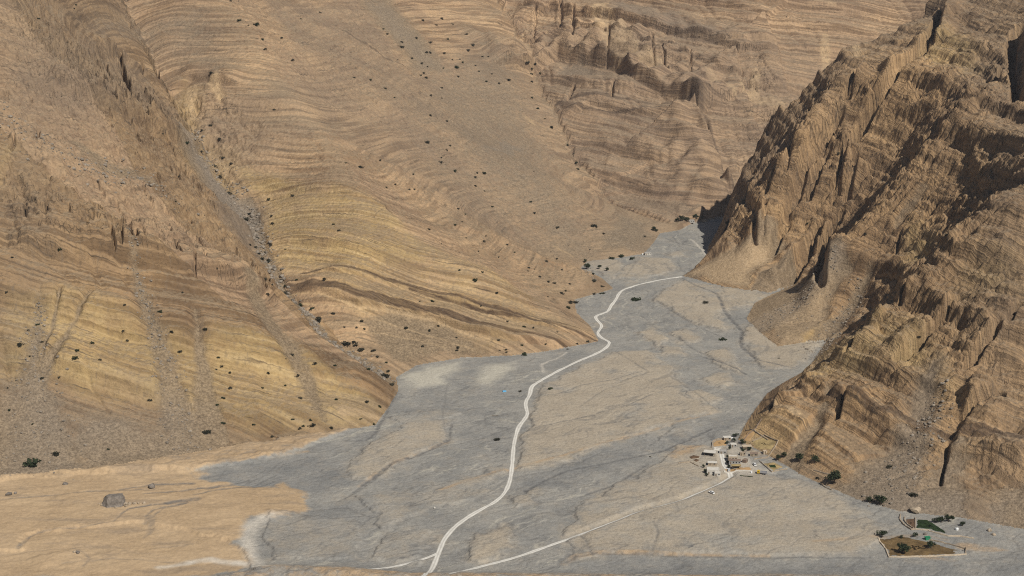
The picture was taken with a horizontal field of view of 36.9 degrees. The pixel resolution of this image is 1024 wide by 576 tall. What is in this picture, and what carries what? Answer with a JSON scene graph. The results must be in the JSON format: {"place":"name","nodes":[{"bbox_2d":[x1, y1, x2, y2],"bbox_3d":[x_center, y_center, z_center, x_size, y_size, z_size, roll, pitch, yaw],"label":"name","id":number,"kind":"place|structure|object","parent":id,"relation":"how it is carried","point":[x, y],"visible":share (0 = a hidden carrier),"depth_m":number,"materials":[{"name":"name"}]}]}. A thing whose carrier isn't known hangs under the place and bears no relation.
{"place":"outdoors","nodes":[
{"label":"outdoors","id":0,"kind":"place"},
{"bbox_2d":[0,0,397,475],"bbox_3d":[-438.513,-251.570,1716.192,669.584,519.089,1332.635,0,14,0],"label":"mountain","id":1,"kind":"structure","parent":0,"point":[84,281],"depth_m":1338.60,"materials":[{"name":"brown stone"}]},
{"bbox_2d":[22,457,41,467],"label":"desert shrub","id":2,"kind":"object","parent":1,"relation":"on","point":[32,463],"visible":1,"depth_m":1197.51,"materials":[{"name":"green plant"}]},
{"bbox_2d":[340,341,350,346],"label":"desert shrub","id":3,"kind":"object","parent":1,"relation":"on","point":[345,343],"visible":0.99,"depth_m":1487.14,"materials":[{"name":"green plant"}]},
{"bbox_2d":[0,0,687,376],"bbox_3d":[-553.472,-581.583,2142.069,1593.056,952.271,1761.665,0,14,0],"label":"mountain","id":4,"kind":"structure","parent":0,"point":[304,126],"depth_m":1814.57,"materials":[{"name":"brown stone"}]},
{"bbox_2d":[0,102,955,511],"bbox_3d":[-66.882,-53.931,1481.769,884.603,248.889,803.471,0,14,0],"label":"scree rubble","id":5,"kind":"object","parent":4,"relation":"on","point":[274,268],"visible":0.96,"depth_m":1455.40,"materials":[{"name":"stone"}]},
{"bbox_2d":[371,552,438,568],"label":"gravel road","id":6,"kind":"structure","parent":0,"point":[432,555],"depth_m":1032.98,"materials":[{"name":"beige gravel"}]},
{"bbox_2d":[0,216,1023,575],"bbox_3d":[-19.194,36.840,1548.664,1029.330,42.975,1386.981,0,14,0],"label":"wadi floor","id":7,"kind":"structure","parent":0,"point":[666,380],"depth_m":1162.53,"materials":[{"name":"grey gravel"}]},
{"bbox_2d":[102,493,125,507],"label":"boulder","id":8,"kind":"object","parent":7,"relation":"on","point":[114,500],"visible":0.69,"depth_m":1127.74,"materials":[{"name":"grey stone"}]},
{"bbox_2d":[148,483,154,488],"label":"boulder","id":9,"kind":"object","parent":7,"relation":"on","point":[151,486],"visible":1,"depth_m":1162.07,"materials":[{"name":"grey stone"}]},
{"bbox_2d":[704,450,715,454],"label":"open shelter","id":10,"kind":"object","parent":7,"relation":"on","point":[710,451],"visible":1,"depth_m":1232.10,"materials":[{"name":"grey wood"}]},
{"bbox_2d":[708,461,716,465],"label":"village hut","id":11,"kind":"object","parent":7,"relation":"on","point":[712,463],"visible":1,"depth_m":1210.09,"materials":[{"name":"paint"}]},
{"bbox_2d":[707,467,718,474],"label":"village house","id":12,"kind":"structure","parent":7,"relation":"on","point":[711,470],"depth_m":1191.08,"materials":[{"name":"white paint"}]},
{"bbox_2d":[714,471,720,475],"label":"village house","id":13,"kind":"structure","parent":7,"relation":"on","point":[717,473],"depth_m":1186.84,"materials":[{"name":"white paint"}]},
{"bbox_2d":[713,440,725,445],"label":"walled yard","id":14,"kind":"structure","parent":7,"relation":"on","point":[718,442],"depth_m":1263.70,"materials":[{"name":"brown soil"}]},
{"bbox_2d":[719,449,726,453],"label":"village hut","id":15,"kind":"object","parent":7,"relation":"on","point":[722,451],"visible":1,"depth_m":1239.03,"materials":[{"name":"grey concrete"}]},
{"bbox_2d":[723,436,731,440],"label":"village hut","id":16,"kind":"object","parent":7,"relation":"on","point":[726,438],"visible":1,"depth_m":1270.79,"materials":[{"name":"paint"}]},
{"bbox_2d":[728,455,737,460],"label":"village house","id":17,"kind":"structure","parent":7,"relation":"on","point":[733,456],"depth_m":1220.06,"materials":[{"name":"beige paint"}]},
{"bbox_2d":[729,458,740,464],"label":"village house","id":18,"kind":"structure","parent":7,"relation":"on","point":[734,461],"depth_m":1211.95,"materials":[{"name":"beige paint"}]},
{"bbox_2d":[725,467,750,471],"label":"front yard","id":19,"kind":"structure","parent":7,"relation":"on","point":[742,468],"depth_m":1202.84,"materials":[{"name":"beige soil"}]},
{"bbox_2d":[731,464,740,467],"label":"open shelter","id":20,"kind":"object","parent":19,"relation":"on","point":[735,465],"visible":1,"depth_m":1205.21,"materials":[{"name":"grey wood"}]},
{"bbox_2d":[724,470,752,472],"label":"stone wall","id":21,"kind":"structure","parent":7,"relation":"on","point":[737,470],"depth_m":1197.82,"materials":[{"name":"beige stone"}]},
{"bbox_2d":[742,444,751,449],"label":"village hut","id":22,"kind":"object","parent":7,"relation":"on","point":[745,446],"visible":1,"depth_m":1250.40,"materials":[{"name":"paint"}]},
{"bbox_2d":[750,452,757,456],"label":"village hut","id":23,"kind":"object","parent":7,"relation":"on","point":[753,453],"visible":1,"depth_m":1234.17,"materials":[{"name":"paint"}]},
{"bbox_2d":[757,470,766,474],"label":"dump truck","id":24,"kind":"object","parent":7,"relation":"on","point":[763,472],"visible":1,"depth_m":1190.96,"materials":[{"name":"grey metal"}]},
{"bbox_2d":[759,460,786,471],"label":"stone wall","id":25,"kind":"structure","parent":7,"relation":"on","point":[775,470],"depth_m":1204.55,"materials":[{"name":"beige stone"}]},
{"bbox_2d":[764,462,781,470],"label":"garden plot","id":26,"kind":"object","parent":7,"relation":"on","point":[774,468],"visible":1,"depth_m":1212.51,"materials":[{"name":"soil"}]},
{"bbox_2d":[876,530,886,537],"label":"acacia tree","id":27,"kind":"object","parent":7,"relation":"on","point":[884,532],"visible":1,"depth_m":1075.00,"materials":[{"name":"green plant"}]},
{"bbox_2d":[899,514,915,529],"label":"stone wall","id":28,"kind":"structure","parent":7,"relation":"on","point":[905,525],"depth_m":1096.17,"materials":[{"name":"beige stone"}]},
{"bbox_2d":[878,537,966,557],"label":"stone wall","id":29,"kind":"structure","parent":7,"relation":"on","point":[881,543],"depth_m":1045.78,"materials":[{"name":"beige paint"}]},
{"bbox_2d":[916,528,973,538],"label":"stone wall","id":30,"kind":"structure","parent":7,"relation":"on","point":[945,534],"depth_m":1078.96,"materials":[{"name":"beige paint"}]},
{"bbox_2d":[929,539,965,552],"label":"stone wall","id":31,"kind":"structure","parent":7,"relation":"on","point":[948,543],"depth_m":1064.68,"materials":[{"name":"beige stone"}]},
{"bbox_2d":[944,514,954,521],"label":"acacia tree","id":32,"kind":"object","parent":7,"relation":"on","point":[947,517],"visible":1,"depth_m":1102.63,"materials":[{"name":"green plant"}]},
{"bbox_2d":[421,276,681,575],"bbox_3d":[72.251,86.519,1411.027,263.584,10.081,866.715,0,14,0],"label":"gravel road","id":33,"kind":"structure","parent":0,"point":[434,563],"depth_m":1264.05,"materials":[{"name":"beige gravel"}]},
{"bbox_2d":[449,477,731,573],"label":"gravel road","id":34,"kind":"structure","parent":0,"point":[524,554],"depth_m":1065.70,"materials":[{"name":"beige gravel"}]},
{"bbox_2d":[501,0,928,224],"bbox_3d":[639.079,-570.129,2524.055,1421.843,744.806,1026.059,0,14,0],"label":"mountain","id":35,"kind":"structure","parent":0,"point":[667,109],"depth_m":2462.92,"materials":[{"name":"brown stone"}]},
{"bbox_2d":[719,454,733,476],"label":"gravel road","id":36,"kind":"structure","parent":0,"point":[722,459],"depth_m":1218.38,"materials":[{"name":"beige gravel"}]},
{"bbox_2d":[683,0,1023,529],"bbox_3d":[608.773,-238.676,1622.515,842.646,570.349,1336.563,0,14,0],"label":"mountain","id":37,"kind":"structure","parent":0,"point":[917,125],"depth_m":1565.56,"materials":[{"name":"brown stone"}]},
{"bbox_2d":[741,430,754,440],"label":"terrace plot","id":38,"kind":"object","parent":37,"relation":"on","point":[749,436],"visible":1,"depth_m":1272.89,"materials":[{"name":"brown soil"}]},
{"bbox_2d":[745,429,767,439],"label":"stone wall","id":39,"kind":"structure","parent":37,"relation":"on","point":[755,431],"depth_m":1270.29,"materials":[{"name":"stone"}]},
{"bbox_2d":[753,437,775,448],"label":"terrace plot","id":40,"kind":"object","parent":37,"relation":"on","point":[762,443],"visible":1,"depth_m":1253.93,"materials":[{"name":"soil"}]},
{"bbox_2d":[752,434,778,459],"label":"stone wall","id":41,"kind":"structure","parent":37,"relation":"on","point":[771,451],"depth_m":1247.71,"materials":[{"name":"brown stone"}]},
{"bbox_2d":[795,453,803,461],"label":"acacia tree","id":42,"kind":"object","parent":37,"relation":"on","point":[799,456],"visible":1,"depth_m":1211.47,"materials":[{"name":"green plant"}]},
{"bbox_2d":[811,454,820,462],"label":"acacia tree","id":43,"kind":"object","parent":37,"relation":"on","point":[814,457],"visible":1,"depth_m":1201.08,"materials":[{"name":"green plant"}]},
{"bbox_2d":[825,469,840,483],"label":"acacia tree","id":44,"kind":"object","parent":37,"relation":"on","point":[835,475],"visible":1,"depth_m":1169.80,"materials":[{"name":"green plant"}]},
{"bbox_2d":[873,494,887,503],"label":"acacia tree","id":45,"kind":"object","parent":37,"relation":"on","point":[881,498],"visible":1,"depth_m":1132.14,"materials":[{"name":"green plant"}]},
{"bbox_2d":[909,492,918,496],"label":"desert shrub","id":46,"kind":"object","parent":37,"relation":"on","point":[912,494],"visible":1,"depth_m":1133.37,"materials":[{"name":"green plant"}]},
{"bbox_2d":[910,506,920,513],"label":"boulder","id":47,"kind":"object","parent":37,"relation":"on","point":[916,509],"visible":1,"depth_m":1118.11,"materials":[{"name":"stone"}]},
{"bbox_2d":[906,519,914,527],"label":"fallow field","id":48,"kind":"structure","parent":0,"point":[911,522],"depth_m":1102.09,"materials":[{"name":"brown soil"}]},
{"bbox_2d":[880,536,954,555],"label":"fallow field","id":49,"kind":"structure","parent":0,"point":[919,547],"depth_m":1058.51,"materials":[{"name":"soil"}]},
{"bbox_2d":[896,543,910,552],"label":"acacia tree","id":50,"kind":"object","parent":49,"relation":"on","point":[903,547],"visible":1,"depth_m":1048.39,"materials":[{"name":"green plant"}]},
{"bbox_2d":[927,541,935,547],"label":"acacia tree","id":51,"kind":"object","parent":49,"relation":"on","point":[930,543],"visible":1,"depth_m":1057.77,"materials":[{"name":"green plant"}]},
{"bbox_2d":[916,519,944,532],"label":"crop field","id":52,"kind":"structure","parent":0,"point":[926,524],"depth_m":1096.33,"materials":[{"name":"green plant"}]}
]}

